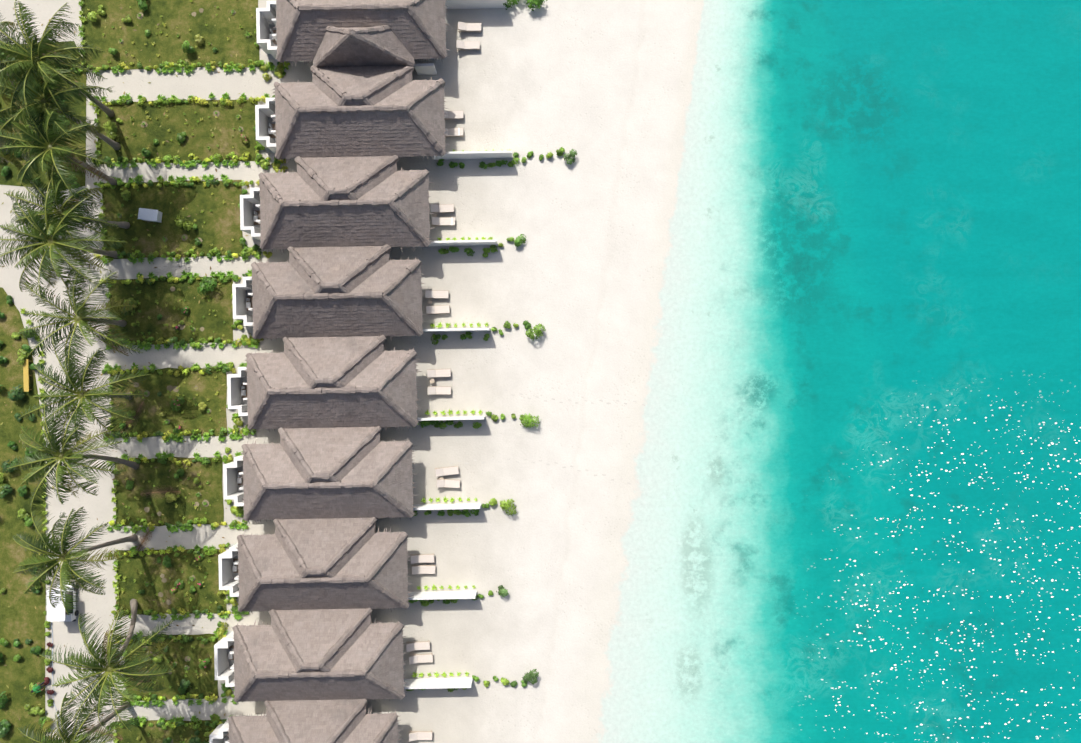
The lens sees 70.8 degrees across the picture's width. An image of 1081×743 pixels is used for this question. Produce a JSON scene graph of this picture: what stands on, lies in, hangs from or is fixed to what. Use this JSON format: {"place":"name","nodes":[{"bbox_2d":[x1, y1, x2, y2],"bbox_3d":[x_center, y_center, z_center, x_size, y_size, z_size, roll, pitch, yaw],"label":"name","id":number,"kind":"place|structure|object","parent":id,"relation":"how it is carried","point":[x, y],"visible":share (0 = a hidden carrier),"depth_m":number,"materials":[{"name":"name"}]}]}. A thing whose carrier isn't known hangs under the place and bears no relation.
{"place":"outdoors","nodes":[
{"label":"outdoors","id":0,"kind":"place"},
{"bbox_2d":[46,583,78,621],"bbox_3d":[-39.476,19.204,62.919,1.480,1.900,3.260,-1,90,0],"label":"golf buggy","id":1,"kind":"object","parent":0,"point":[58,613],"visible":0.75,"depth_m":61.99,"materials":[{"name":"paint"}]},
{"bbox_2d":[209,711,391,742],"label":"villa walls","id":2,"kind":"structure","parent":0,"point":[218,734],"depth_m":62.13,"materials":[{"name":"white paint"}]},
{"bbox_2d":[214,631,472,688],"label":"villa walls","id":3,"kind":"structure","parent":0,"point":[223,658],"depth_m":62.45,"materials":[{"name":"white paint"}]},
{"bbox_2d":[256,1,437,74],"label":"villa walls","id":4,"kind":"structure","parent":0,"point":[266,21],"depth_m":62.31,"materials":[{"name":"white paint"}]},
{"bbox_2d":[218,543,476,599],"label":"villa walls","id":5,"kind":"structure","parent":0,"point":[228,569],"depth_m":62.36,"materials":[{"name":"white paint"}]},
{"bbox_2d":[223,455,481,509],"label":"villa walls","id":6,"kind":"structure","parent":0,"point":[233,480],"depth_m":62.30,"materials":[{"name":"white paint"}]},
{"bbox_2d":[227,367,485,420],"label":"villa walls","id":7,"kind":"structure","parent":0,"point":[237,389],"depth_m":62.17,"materials":[{"name":"white paint"}]},
{"bbox_2d":[232,277,489,331],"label":"villa walls","id":8,"kind":"structure","parent":0,"point":[242,294],"depth_m":62.17,"materials":[{"name":"white paint"}]},
{"bbox_2d":[240,188,497,246],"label":"villa walls","id":9,"kind":"structure","parent":0,"point":[250,222],"depth_m":62.27,"materials":[{"name":"white paint"}]},
{"bbox_2d":[255,98,512,159],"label":"villa walls","id":10,"kind":"structure","parent":0,"point":[265,130],"depth_m":62.43,"materials":[{"name":"white paint"}]},
{"bbox_2d":[0,0,1080,742],"bbox_3d":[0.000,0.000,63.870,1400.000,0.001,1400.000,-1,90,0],"label":"sand","id":11,"kind":"structure","parent":0,"point":[800,280],"depth_m":63.87,"materials":[{"name":"beige sand"}]},
{"bbox_2d":[23,208,161,731],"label":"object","id":12,"kind":"object","parent":11,"relation":"on","point":[152,215],"visible":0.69,"depth_m":63.37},
{"bbox_2d":[0,0,259,742],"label":"lawn patches","id":13,"kind":"object","parent":11,"relation":"on","point":[23,616],"visible":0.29,"depth_m":63.85,"materials":[{"name":"green plant"}]},
{"bbox_2d":[118,8,249,742],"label":"flowers","id":14,"kind":"object","parent":11,"relation":"on","point":[146,509],"depth_m":63.84,"materials":[{"name":"plant"}]},
{"bbox_2d":[20,0,509,742],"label":"hedge plants","id":15,"kind":"object","parent":11,"relation":"on","point":[176,346],"visible":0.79,"depth_m":63.69,"materials":[{"name":"green plant"}]},
{"bbox_2d":[0,0,576,742],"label":"shrub foliage","id":16,"kind":"object","parent":11,"relation":"on","point":[242,340],"visible":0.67,"depth_m":63.55,"materials":[{"name":"green plant"}]},
{"bbox_2d":[226,698,401,742],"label":"thatched roof","id":17,"kind":"structure","parent":11,"relation":"on","point":[321,721],"depth_m":60.57,"materials":[{"name":"wicker"}]},
{"bbox_2d":[232,608,406,703],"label":"thatched roof","id":18,"kind":"structure","parent":11,"relation":"on","point":[330,654],"depth_m":60.17,"materials":[{"name":"wicker"}]},
{"bbox_2d":[237,517,413,613],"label":"thatched roof","id":19,"kind":"structure","parent":11,"relation":"on","point":[318,563],"depth_m":60.17,"materials":[{"name":"wicker"}]},
{"bbox_2d":[240,426,415,523],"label":"thatched roof","id":20,"kind":"structure","parent":11,"relation":"on","point":[330,473],"depth_m":60.18,"materials":[{"name":"wicker"}]},
{"bbox_2d":[244,335,421,433],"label":"thatched roof","id":21,"kind":"structure","parent":11,"relation":"on","point":[334,382],"depth_m":60.18,"materials":[{"name":"wicker"}]},
{"bbox_2d":[250,244,425,340],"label":"thatched roof","id":22,"kind":"structure","parent":11,"relation":"on","point":[341,291],"depth_m":60.17,"materials":[{"name":"wicker"}]},
{"bbox_2d":[256,155,434,253],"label":"thatched roof","id":23,"kind":"structure","parent":11,"relation":"on","point":[346,201],"depth_m":60.16,"materials":[{"name":"wicker"}]},
{"bbox_2d":[272,65,449,162],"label":"thatched roof","id":24,"kind":"structure","parent":11,"relation":"on","point":[361,111],"depth_m":60.18,"materials":[{"name":"wicker"}]},
{"bbox_2d":[274,0,450,66],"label":"thatched roof","id":25,"kind":"structure","parent":11,"relation":"on","point":[418,29],"depth_m":59.82,"materials":[{"name":"wicker"}]},
{"bbox_2d":[312,25,414,67],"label":"thatched roof","id":26,"kind":"structure","parent":25,"relation":"on","point":[382,45],"depth_m":59.78,"materials":[{"name":"wicker"}]},
{"bbox_2d":[406,21,481,741],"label":"sun loungers","id":27,"kind":"object","parent":11,"relation":"on","point":[441,482],"visible":0.98,"depth_m":63.45,"materials":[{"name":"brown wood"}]},
{"bbox_2d":[445,0,506,8],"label":"wall","id":28,"kind":"structure","parent":11,"relation":"on","point":[468,4],"depth_m":63.10,"materials":[{"name":"white paint"}]},
{"bbox_2d":[446,378,644,483],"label":"footprints","id":29,"kind":"object","parent":11,"relation":"on","point":[546,401],"visible":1,"depth_m":63.87,"materials":[{"name":"beige sand"}]}
]}

